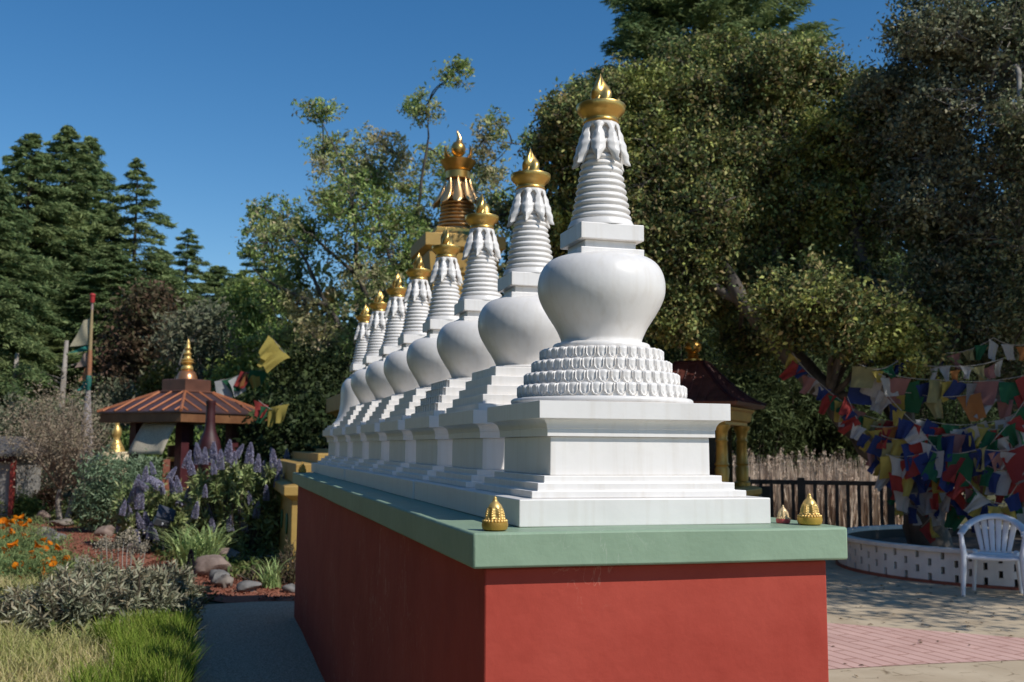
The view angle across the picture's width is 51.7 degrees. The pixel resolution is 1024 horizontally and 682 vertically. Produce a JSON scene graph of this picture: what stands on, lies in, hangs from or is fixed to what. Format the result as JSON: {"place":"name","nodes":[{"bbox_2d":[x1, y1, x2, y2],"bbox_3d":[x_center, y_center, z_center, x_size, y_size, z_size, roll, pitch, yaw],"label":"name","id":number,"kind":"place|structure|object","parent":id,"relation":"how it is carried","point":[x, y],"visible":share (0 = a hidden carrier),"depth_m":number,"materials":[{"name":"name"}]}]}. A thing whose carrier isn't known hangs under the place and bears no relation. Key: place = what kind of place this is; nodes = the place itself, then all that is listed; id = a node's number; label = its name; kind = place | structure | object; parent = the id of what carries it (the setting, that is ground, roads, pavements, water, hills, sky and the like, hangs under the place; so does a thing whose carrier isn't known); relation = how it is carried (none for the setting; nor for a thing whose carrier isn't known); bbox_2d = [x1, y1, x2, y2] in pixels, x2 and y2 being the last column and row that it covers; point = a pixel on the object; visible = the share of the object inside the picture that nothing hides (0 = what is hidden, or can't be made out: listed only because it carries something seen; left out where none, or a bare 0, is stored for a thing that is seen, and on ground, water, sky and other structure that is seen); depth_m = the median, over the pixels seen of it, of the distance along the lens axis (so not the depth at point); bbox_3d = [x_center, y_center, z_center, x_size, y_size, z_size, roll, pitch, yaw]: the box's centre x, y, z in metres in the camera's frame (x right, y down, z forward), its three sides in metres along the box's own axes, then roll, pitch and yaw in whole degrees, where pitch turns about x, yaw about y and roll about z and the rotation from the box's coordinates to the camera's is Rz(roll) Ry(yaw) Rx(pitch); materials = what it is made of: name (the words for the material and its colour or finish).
{"place":"outdoors","nodes":[
{"label":"outdoors","id":0,"kind":"place"},
{"bbox_2d":[45,606,214,681],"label":"green grass","id":1,"kind":"structure","parent":0,"point":[134,641],"depth_m":6.73,"materials":[{"name":"green plant"}]},
{"bbox_2d":[0,520,294,602],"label":"mulch path","id":2,"kind":"structure","parent":0,"point":[246,597],"depth_m":13.62,"materials":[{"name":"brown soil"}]},
{"bbox_2d":[136,523,254,569],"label":"strap leaf tuft","id":3,"kind":"object","parent":2,"relation":"on","point":[203,547],"visible":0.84,"depth_m":12.78,"materials":[{"name":"green plant"}]},
{"bbox_2d":[195,554,231,576],"bbox_3d":[-3.451,2.612,12.245,0.430,0.265,0.395,1,-6,-7],"label":"rock","id":4,"kind":"object","parent":2,"relation":"on","point":[205,565],"visible":0.64,"depth_m":12.11,"materials":[{"name":"stone"}]},
{"bbox_2d":[254,555,295,588],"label":"strap leaf tuft","id":5,"kind":"object","parent":2,"relation":"on","point":[271,578],"visible":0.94,"depth_m":11.14,"materials":[{"name":"green plant"}]},
{"bbox_2d":[193,601,324,681],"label":"asphalt path","id":6,"kind":"structure","parent":0,"point":[259,641],"depth_m":7.94,"materials":[{"name":"grey asphalt"}]},
{"bbox_2d":[0,0,1016,321],"label":"sky","id":7,"kind":"structure","parent":0,"point":[201,92],"materials":[{"name":"blue"}]},
{"bbox_2d":[6,483,1012,680],"bbox_3d":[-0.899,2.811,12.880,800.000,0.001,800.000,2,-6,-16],"label":"ground","id":8,"kind":"structure","parent":0,"point":[962,522],"depth_m":10.22,"materials":[{"name":"soil"}]},
{"bbox_2d":[0,436,44,518],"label":"garden shed","id":9,"kind":"structure","parent":8,"relation":"on","point":[7,483],"depth_m":20.96,"materials":[{"name":"grey"}]},
{"bbox_2d":[0,477,54,519],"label":"garden shrub","id":10,"kind":"object","parent":8,"relation":"on","point":[26,505],"visible":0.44,"depth_m":20.98,"materials":[{"name":"green plant"}]},
{"bbox_2d":[0,387,68,489],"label":"garden shrub","id":11,"kind":"object","parent":8,"relation":"on","point":[16,402],"visible":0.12,"depth_m":29.67,"materials":[{"name":"brown plant"}]},
{"bbox_2d":[0,514,77,555],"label":"poppy plant","id":12,"kind":"object","parent":8,"relation":"on","point":[24,524],"visible":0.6,"depth_m":13.87,"materials":[{"name":"orange plant"}]},
{"bbox_2d":[0,170,82,440],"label":"conifer","id":13,"kind":"object","parent":8,"relation":"on","point":[14,309],"visible":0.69,"depth_m":34.34,"materials":[{"name":"green plant"}]},
{"bbox_2d":[32,481,63,512],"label":"garden shrub","id":14,"kind":"object","parent":8,"relation":"on","point":[51,499],"visible":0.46,"depth_m":21.88,"materials":[{"name":"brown plant"}]},
{"bbox_2d":[0,133,98,398],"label":"conifer","id":15,"kind":"object","parent":8,"relation":"on","point":[30,165],"visible":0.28,"depth_m":38.53,"materials":[{"name":"green plant"}]},
{"bbox_2d":[0,527,106,574],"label":"poppy plant","id":16,"kind":"object","parent":8,"relation":"on","point":[25,545],"visible":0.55,"depth_m":12.30,"materials":[{"name":"green plant"}]},
{"bbox_2d":[0,544,115,583],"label":"poppy plant","id":17,"kind":"object","parent":8,"relation":"on","point":[43,562],"visible":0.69,"depth_m":11.03,"materials":[{"name":"green plant"}]},
{"bbox_2d":[0,372,128,519],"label":"twiggy bush","id":18,"kind":"object","parent":8,"relation":"on","point":[63,463],"visible":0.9,"depth_m":19.95,"materials":[{"name":"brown plant"}]},
{"bbox_2d":[3,124,127,480],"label":"conifer","id":19,"kind":"object","parent":8,"relation":"on","point":[66,146],"visible":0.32,"depth_m":40.55,"materials":[{"name":"green plant"}]},
{"bbox_2d":[0,562,134,637],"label":"silvery shrub","id":20,"kind":"object","parent":8,"relation":"on","point":[58,599],"visible":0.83,"depth_m":8.42,"materials":[{"name":"green plant"}]},
{"bbox_2d":[35,384,113,501],"bbox_3d":[-11.538,2.869,27.953,2.263,3.559,2.010,5,-8,-41],"label":"garden shrub","id":21,"kind":"object","parent":8,"relation":"on","point":[70,491],"visible":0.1,"depth_m":27.79,"materials":[{"name":"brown plant"}]},
{"bbox_2d":[69,293,95,496],"bbox_3d":[-10.521,1.444,26.030,0.659,5.211,0.584,-1,-6,17],"label":"flag pole","id":22,"kind":"object","parent":8,"relation":"on","point":[84,332],"visible":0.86,"depth_m":25.97,"materials":[{"name":"white fabric"}]},
{"bbox_2d":[30,553,151,601],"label":"silvery shrub","id":23,"kind":"object","parent":8,"relation":"on","point":[102,569],"visible":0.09,"depth_m":9.64,"materials":[{"name":"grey plant"}]},
{"bbox_2d":[71,524,150,572],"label":"flower stalks","id":24,"kind":"object","parent":23,"relation":"on","point":[127,532],"visible":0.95,"depth_m":10.27,"materials":[{"name":"grey plant"}]},
{"bbox_2d":[54,135,145,286],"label":"conifer","id":25,"kind":"object","parent":8,"relation":"on","point":[108,179],"visible":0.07,"depth_m":43.86,"materials":[{"name":"green plant"}]},
{"bbox_2d":[0,571,210,681],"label":"dry grass","id":26,"kind":"structure","parent":8,"relation":"on","point":[27,663],"depth_m":7.12,"materials":[{"name":"beige plant"}]},
{"bbox_2d":[0,244,213,457],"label":"conifer","id":27,"kind":"object","parent":8,"relation":"on","point":[114,259],"visible":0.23,"depth_m":36.74,"materials":[{"name":"green plant"}]},
{"bbox_2d":[87,373,142,479],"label":"garden shrub","id":28,"kind":"object","parent":8,"relation":"on","point":[114,392],"visible":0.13,"depth_m":29.78,"materials":[{"name":"green plant"}]},
{"bbox_2d":[60,440,172,531],"bbox_3d":[-6.806,2.629,18.175,1.821,1.856,1.426,2,-6,-16],"label":"garden shrub","id":29,"kind":"object","parent":8,"relation":"on","point":[102,492],"visible":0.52,"depth_m":18.03,"materials":[{"name":"green plant"}]},
{"bbox_2d":[64,554,205,624],"bbox_3d":[-3.160,2.123,8.853,1.185,0.683,0.845,2,-6,-16],"label":"silvery shrub","id":30,"kind":"object","parent":8,"relation":"on","point":[156,591],"visible":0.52,"depth_m":8.77,"materials":[{"name":"green plant"}]},
{"bbox_2d":[76,157,202,456],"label":"conifer","id":31,"kind":"object","parent":8,"relation":"on","point":[131,244],"visible":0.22,"depth_m":41.65,"materials":[{"name":"green plant"}]},
{"bbox_2d":[81,275,200,431],"bbox_3d":[-10.743,1.300,30.819,3.753,6.513,2.965,2,-6,-16],"label":"tree","id":32,"kind":"object","parent":8,"relation":"on","point":[132,358],"visible":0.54,"depth_m":30.52,"materials":[{"name":"brown plant"}]},
{"bbox_2d":[0,497,294,638],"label":"ground cover","id":33,"kind":"object","parent":8,"relation":"on","point":[238,566],"visible":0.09,"depth_m":12.53,"materials":[{"name":"green plant"}]},
{"bbox_2d":[107,461,190,546],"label":"echium shrub","id":34,"kind":"object","parent":8,"relation":"on","point":[127,509],"visible":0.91,"depth_m":15.36,"materials":[{"name":"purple plant"}]},
{"bbox_2d":[132,354,180,396],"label":"garden shrub","id":35,"kind":"object","parent":8,"relation":"on","point":[154,381],"visible":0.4,"depth_m":25.87,"materials":[{"name":"green plant"}]},
{"bbox_2d":[109,257,210,441],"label":"conifer","id":36,"kind":"object","parent":8,"relation":"on","point":[167,270],"visible":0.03,"depth_m":42.30,"materials":[{"name":"green plant"}]},
{"bbox_2d":[153,504,175,550],"bbox_3d":[-4.781,2.595,14.539,0.322,0.686,0.158,4,-7,-30],"label":"solar lamp","id":37,"kind":"object","parent":8,"relation":"on","point":[165,515],"visible":0.94,"depth_m":14.53,"materials":[{"name":"grey plastic"}]},
{"bbox_2d":[136,558,212,601],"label":"silvery shrub","id":38,"kind":"object","parent":8,"relation":"on","point":[186,575],"visible":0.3,"depth_m":10.09,"materials":[{"name":"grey plant"}]},
{"bbox_2d":[97,339,266,527],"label":"pavilion","id":39,"kind":"structure","parent":8,"relation":"on","point":[156,418],"depth_m":19.37,"materials":[{"name":"orange metal"}]},
{"bbox_2d":[214,369,266,397],"bbox_3d":[-5.370,0.875,20.955,1.027,0.640,0.347,2,-6,-16],"label":"prayer flag string","id":40,"kind":"object","parent":39,"relation":"hanging from","point":[238,384],"visible":0.98,"depth_m":20.97,"materials":[{"name":"multicoloured fabric"}]},
{"bbox_2d":[127,293,254,442],"bbox_3d":[-8.250,1.539,28.991,4.524,5.712,2.810,0,-6,8],"label":"tree","id":41,"kind":"object","parent":8,"relation":"on","point":[204,334],"visible":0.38,"depth_m":28.57,"materials":[{"name":"green plant"}]},
{"bbox_2d":[168,228,224,318],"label":"conifer","id":42,"kind":"object","parent":8,"relation":"on","point":[194,258],"visible":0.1,"depth_m":46.71,"materials":[{"name":"green plant"}]},
{"bbox_2d":[182,265,232,320],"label":"conifer","id":43,"kind":"object","parent":8,"relation":"on","point":[218,272],"visible":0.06,"depth_m":60.35,"materials":[{"name":"green plant"}]},
{"bbox_2d":[195,400,220,532],"bbox_3d":[-4.814,2.052,16.759,0.366,2.211,0.370,2,-6,-16],"label":"incense burner","id":44,"kind":"object","parent":8,"relation":"on","point":[209,436],"visible":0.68,"depth_m":16.73,"materials":[{"name":"red paint"}]},
{"bbox_2d":[174,440,284,551],"bbox_3d":[-3.739,2.239,14.617,1.774,1.742,1.573,2,-6,-16],"label":"echium shrub","id":45,"kind":"object","parent":8,"relation":"on","point":[250,503],"visible":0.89,"depth_m":14.34,"materials":[{"name":"green plant"}]},
{"bbox_2d":[215,380,285,477],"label":"laurel shrub","id":46,"kind":"object","parent":8,"relation":"on","point":[251,402],"visible":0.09,"depth_m":22.79,"materials":[{"name":"green plant"}]},
{"bbox_2d":[203,268,309,454],"bbox_3d":[-6.423,1.173,26.938,2.856,6.049,2.340,0,-6,6],"label":"tree","id":47,"kind":"object","parent":8,"relation":"on","point":[239,362],"visible":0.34,"depth_m":26.64,"materials":[{"name":"green plant"}]},
{"bbox_2d":[220,237,322,427],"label":"conifer","id":48,"kind":"object","parent":8,"relation":"on","point":[261,269],"visible":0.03,"depth_m":56.66,"materials":[{"name":"green plant"}]},
{"bbox_2d":[229,385,334,476],"bbox_3d":[-3.961,2.294,18.974,2.330,3.009,2.108,2,-6,-16],"label":"laurel shrub","id":49,"kind":"object","parent":8,"relation":"on","point":[279,442],"visible":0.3,"depth_m":18.76,"materials":[{"name":"green plant"}]},
{"bbox_2d":[276,536,295,583],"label":"scrubby plant","id":50,"kind":"object","parent":8,"relation":"on","point":[289,578],"visible":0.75,"depth_m":11.52,"materials":[{"name":"green plant"}]},
{"bbox_2d":[251,324,349,418],"bbox_3d":[-4.281,1.851,21.953,2.290,4.364,2.083,2,-6,-16],"label":"laurel shrub","id":51,"kind":"object","parent":8,"relation":"on","point":[297,361],"visible":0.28,"depth_m":21.76,"materials":[{"name":"green plant"}]},
{"bbox_2d":[278,365,350,449],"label":"laurel shrub","id":52,"kind":"object","parent":8,"relation":"on","point":[320,402],"visible":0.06,"depth_m":19.84,"materials":[{"name":"green plant"}]},
{"bbox_2d":[308,337,355,424],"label":"laurel shrub","id":53,"kind":"object","parent":8,"relation":"on","point":[347,362],"visible":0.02,"depth_m":21.68,"materials":[{"name":"green plant"}]},
{"bbox_2d":[228,53,537,370],"bbox_3d":[-2.827,-1.057,23.552,6.811,9.758,5.276,2,-6,-16],"label":"feathery tree","id":54,"kind":"object","parent":8,"relation":"on","point":[334,198],"visible":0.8,"depth_m":23.30,"materials":[{"name":"green plant"}]},
{"bbox_2d":[257,335,289,372],"bbox_3d":[-4.772,0.270,20.939,0.676,0.757,0.326,5,-7,-38],"label":"flag","id":55,"kind":"object","parent":54,"relation":"hanging from","point":[272,353],"visible":1,"depth_m":20.87,"materials":[{"name":"yellow fabric"}]},
{"bbox_2d":[272,130,505,562],"bbox_3d":[-0.836,-0.078,15.764,5.240,6.304,5.240,2,-6,-16],"label":"golden stupa","id":56,"kind":"object","parent":8,"relation":"on","point":[457,196],"visible":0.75,"depth_m":15.51,"materials":[{"name":"paint"}]},
{"bbox_2d":[254,400,288,426],"bbox_3d":[-3.915,1.178,17.180,0.575,0.438,0.202,1,-6,-5],"label":"prayer flag string","id":57,"kind":"object","parent":56,"relation":"hanging from","point":[277,414],"visible":1,"depth_m":17.18,"materials":[{"name":"yellow fabric"}]},
{"bbox_2d":[44,178,1014,470],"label":"woods","id":58,"kind":"object","parent":8,"relation":"on","point":[354,322],"depth_m":54.84,"materials":[{"name":"green plant"}]},
{"bbox_2d":[293,472,847,681],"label":"plinth","id":59,"kind":"structure","parent":8,"relation":"on","point":[390,587],"depth_m":3.13,"materials":[{"name":"red paint"}]},
{"bbox_2d":[311,303,373,473],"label":"stupa","id":60,"kind":"object","parent":59,"relation":"on","point":[348,399],"visible":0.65,"depth_m":9.35,"materials":[{"name":"white paint"}]},
{"bbox_2d":[320,290,387,476],"bbox_3d":[-1.093,0.330,8.625,0.821,1.521,0.862,2,-6,-16],"label":"stupa","id":61,"kind":"object","parent":59,"relation":"on","point":[377,325],"visible":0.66,"depth_m":8.53,"materials":[{"name":"white paint"}]},
{"bbox_2d":[330,274,407,480],"bbox_3d":[-0.863,0.249,7.798,0.821,1.521,0.862,2,-6,-16],"label":"stupa","id":62,"kind":"object","parent":59,"relation":"on","point":[379,385],"visible":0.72,"depth_m":7.70,"materials":[{"name":"white paint"}]},
{"bbox_2d":[345,253,431,484],"bbox_3d":[-0.622,0.167,6.973,0.821,1.521,0.862,2,-6,-16],"label":"stupa","id":63,"kind":"object","parent":59,"relation":"on","point":[400,377],"visible":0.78,"depth_m":6.88,"materials":[{"name":"white paint"}]},
{"bbox_2d":[361,227,462,490],"bbox_3d":[-0.392,0.086,6.146,0.821,1.521,0.862,2,-6,-16],"label":"stupa","id":64,"kind":"object","parent":59,"relation":"on","point":[426,366],"visible":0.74,"depth_m":6.04,"materials":[{"name":"white paint"}]},
{"bbox_2d":[383,194,501,498],"bbox_3d":[-0.161,0.004,5.319,0.821,1.521,0.862,2,-6,-16],"label":"stupa","id":65,"kind":"object","parent":59,"relation":"on","point":[464,353],"visible":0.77,"depth_m":5.20,"materials":[{"name":"white paint"}]},
{"bbox_2d":[414,148,560,509],"bbox_3d":[0.079,-0.078,4.495,0.821,1.521,0.862,2,-6,-16],"label":"stupa","id":66,"kind":"object","parent":59,"relation":"on","point":[518,333],"visible":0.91,"depth_m":4.34,"materials":[{"name":"white paint"}]},
{"bbox_2d":[482,496,507,530],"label":"votive stupa","id":67,"kind":"object","parent":59,"relation":"on","point":[494,519],"visible":1,"depth_m":2.96,"materials":[{"name":"gold metal"}]},
{"bbox_2d":[456,73,770,526],"bbox_3d":[0.307,-0.175,3.679,0.821,1.554,0.841,2,-6,-16],"label":"stupa","id":68,"kind":"object","parent":59,"relation":"on","point":[601,419],"visible":1,"depth_m":3.41,"materials":[{"name":"white paint"}]},
{"bbox_2d":[797,493,822,525],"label":"votive stupa","id":69,"kind":"object","parent":59,"relation":"on","point":[809,514],"visible":1,"depth_m":3.26,"materials":[{"name":"gold metal"}]},
{"bbox_2d":[469,18,971,547],"bbox_3d":[2.930,-0.910,15.240,6.894,8.019,4.404,-3,-7,28],"label":"oak tree","id":70,"kind":"object","parent":8,"relation":"on","point":[727,148],"visible":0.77,"depth_m":14.78,"materials":[{"name":"green plant"}]},
{"bbox_2d":[779,353,897,438],"bbox_3d":[4.165,0.706,13.213,1.619,1.207,0.304,-2,-6,20],"label":"prayer flag string","id":71,"kind":"object","parent":70,"relation":"hanging from","point":[792,367],"visible":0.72,"depth_m":13.28,"materials":[{"name":"multicoloured fabric"}]},
{"bbox_2d":[838,396,921,525],"bbox_3d":[4.499,1.470,12.952,1.060,1.573,0.342,1,-6,-2],"label":"prayer flag string","id":72,"kind":"object","parent":70,"relation":"hanging from","point":[847,413],"visible":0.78,"depth_m":12.91,"materials":[{"name":"multicoloured fabric"}]},
{"bbox_2d":[847,380,1023,421],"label":"prayer flag string","id":73,"kind":"object","parent":70,"relation":"hanging from","point":[976,409],"visible":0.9,"depth_m":12.63,"materials":[{"name":"multicoloured fabric"}]},
{"bbox_2d":[850,364,1023,407],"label":"prayer flag string","id":74,"kind":"object","parent":70,"relation":"hanging from","point":[864,380],"visible":1,"depth_m":12.69,"materials":[{"name":"multicoloured fabric"}]},
{"bbox_2d":[871,358,1003,382],"bbox_3d":[5.118,0.350,12.747,1.526,0.316,0.257,-1,-6,11],"label":"prayer flag string","id":75,"kind":"object","parent":70,"relation":"hanging from","point":[990,372],"visible":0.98,"depth_m":12.68,"materials":[{"name":"multicoloured fabric"}]},
{"bbox_2d":[894,486,1022,515],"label":"prayer flag string","id":76,"kind":"object","parent":70,"relation":"hanging from","point":[927,502],"visible":0.58,"depth_m":12.61,"materials":[{"name":"multicoloured fabric"}]},
{"bbox_2d":[907,499,1023,532],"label":"prayer flag string","id":77,"kind":"object","parent":70,"relation":"hanging from","point":[953,520],"visible":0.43,"depth_m":12.71,"materials":[{"name":"multicoloured fabric"}]},
{"bbox_2d":[936,337,1023,377],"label":"prayer flag string","id":78,"kind":"object","parent":70,"relation":"hanging from","point":[992,351],"visible":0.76,"depth_m":12.79,"materials":[{"name":"multicoloured fabric"}]},
{"bbox_2d":[549,0,891,418],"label":"redwood","id":79,"kind":"object","parent":8,"relation":"on","point":[644,22],"visible":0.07,"depth_m":29.73,"materials":[{"name":"green plant"}]},
{"bbox_2d":[757,353,864,477],"bbox_3d":[6.391,2.101,22.052,3.020,3.836,2.838,2,-6,-16],"label":"bush","id":80,"kind":"object","parent":8,"relation":"on","point":[823,431],"visible":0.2,"depth_m":21.55,"materials":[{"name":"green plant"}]},
{"bbox_2d":[732,446,962,527],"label":"dry reeds","id":81,"kind":"object","parent":8,"relation":"on","point":[834,474],"visible":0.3,"depth_m":17.91,"materials":[{"name":"beige plant"}]},
{"bbox_2d":[808,404,917,479],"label":"bush","id":82,"kind":"object","parent":8,"relation":"on","point":[845,443],"visible":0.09,"depth_m":20.80,"materials":[{"name":"green plant"}]},
{"bbox_2d":[874,304,1013,508],"bbox_3d":[10.160,1.348,24.881,4.551,6.014,4.160,2,-6,-16],"label":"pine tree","id":83,"kind":"object","parent":8,"relation":"on","point":[959,419],"visible":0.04,"depth_m":24.47,"materials":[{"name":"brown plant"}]},
{"bbox_2d":[642,311,781,399],"bbox_3d":[4.018,0.651,24.016,4.346,6.649,3.678,2,-6,-16],"label":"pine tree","id":84,"kind":"object","parent":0,"point":[703,356],"visible":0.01,"depth_m":23.63,"materials":[{"name":"green plant"}]},
{"bbox_2d":[706,311,833,474],"bbox_3d":[4.965,1.409,21.475,3.374,4.636,2.869,2,-6,-16],"label":"bush","id":85,"kind":"object","parent":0,"point":[761,422],"visible":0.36,"depth_m":21.01,"materials":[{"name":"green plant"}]},
{"bbox_2d":[764,242,989,454],"bbox_3d":[10.221,0.894,30.272,6.928,7.511,6.745,5,-8,-40],"label":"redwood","id":86,"kind":"object","parent":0,"point":[892,266],"visible":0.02,"depth_m":29.38,"materials":[{"name":"green plant"}]},
{"bbox_2d":[825,560,1023,681],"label":"paved court","id":87,"kind":"object","parent":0,"point":[848,597],"depth_m":9.67,"materials":[{"name":"beige concrete"}]},
{"bbox_2d":[672,339,766,496],"bbox_3d":[2.580,1.492,14.999,1.718,3.073,1.724,-2,-6,26],"label":"shrine kiosk","id":88,"kind":"object","parent":87,"relation":"on","point":[703,381],"visible":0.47,"depth_m":14.72,"materials":[{"name":"gold metal"}]},
{"bbox_2d":[748,477,904,527],"bbox_3d":[4.870,2.665,16.448,2.470,1.060,0.110,-1,-6,17],"label":"railing","id":89,"kind":"object","parent":87,"relation":"on","point":[801,483],"visible":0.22,"depth_m":16.41,"materials":[{"name":"black metal"}]},
{"bbox_2d":[836,524,1021,590],"bbox_3d":[6.487,2.699,13.415,4.570,0.407,4.570,2,-6,-16],"label":"ring planter","id":90,"kind":"object","parent":87,"relation":"on","point":[887,551],"visible":0.62,"depth_m":12.29,"materials":[{"name":"concrete"}]},
{"bbox_2d":[823,0,1023,416],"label":"oak tree","id":91,"kind":"object","parent":90,"relation":"in","point":[945,232],"visible":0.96,"depth_m":13.62,"materials":[{"name":"green plant"}]},
{"bbox_2d":[873,387,1000,525],"bbox_3d":[4.998,1.312,12.464,1.404,1.720,0.372,-2,-6,26],"label":"prayer flag string","id":92,"kind":"object","parent":91,"relation":"hanging from","point":[914,435],"visible":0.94,"depth_m":12.52,"materials":[{"name":"multicoloured fabric"}]},
{"bbox_2d":[867,409,1017,452],"bbox_3d":[5.231,1.045,12.577,1.895,0.587,0.287,-1,-6,15],"label":"prayer flag string","id":93,"kind":"object","parent":91,"relation":"hanging from","point":[928,427],"visible":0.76,"depth_m":12.65,"materials":[{"name":"multicoloured fabric"}]},
{"bbox_2d":[867,425,1023,470],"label":"prayer flag string","id":94,"kind":"object","parent":91,"relation":"hanging from","point":[971,438],"visible":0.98,"depth_m":12.44,"materials":[{"name":"multicoloured fabric"}]},
{"bbox_2d":[879,445,1023,486],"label":"prayer flag string","id":95,"kind":"object","parent":91,"relation":"attached to","point":[969,466],"visible":1,"depth_m":12.29,"materials":[{"name":"multicoloured fabric"}]},
{"bbox_2d":[888,465,1016,496],"bbox_3d":[5.245,1.631,12.369,1.581,0.416,0.306,-2,-6,19],"label":"prayer flag string","id":96,"kind":"object","parent":91,"relation":"hanging from","point":[996,482],"visible":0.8,"depth_m":12.30,"materials":[{"name":"multicoloured fabric"}]},
{"bbox_2d":[920,402,1023,543],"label":"prayer flag string","id":97,"kind":"object","parent":91,"relation":"hanging from","point":[1008,433],"visible":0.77,"depth_m":12.30,"materials":[{"name":"multicoloured fabric"}]},
{"bbox_2d":[961,473,1023,523],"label":"prayer flag string","id":98,"kind":"object","parent":91,"relation":"hanging from","point":[975,501],"visible":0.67,"depth_m":12.09,"materials":[{"name":"multicoloured fabric"}]},
{"bbox_2d":[957,513,1023,596],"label":"plastic chair","id":99,"kind":"object","parent":87,"relation":"on","point":[974,555],"visible":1,"depth_m":11.24,"materials":[{"name":"white plastic"}]},
{"bbox_2d":[827,623,1023,668],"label":"pink paving","id":100,"kind":"structure","parent":0,"point":[855,646],"depth_m":8.05,"materials":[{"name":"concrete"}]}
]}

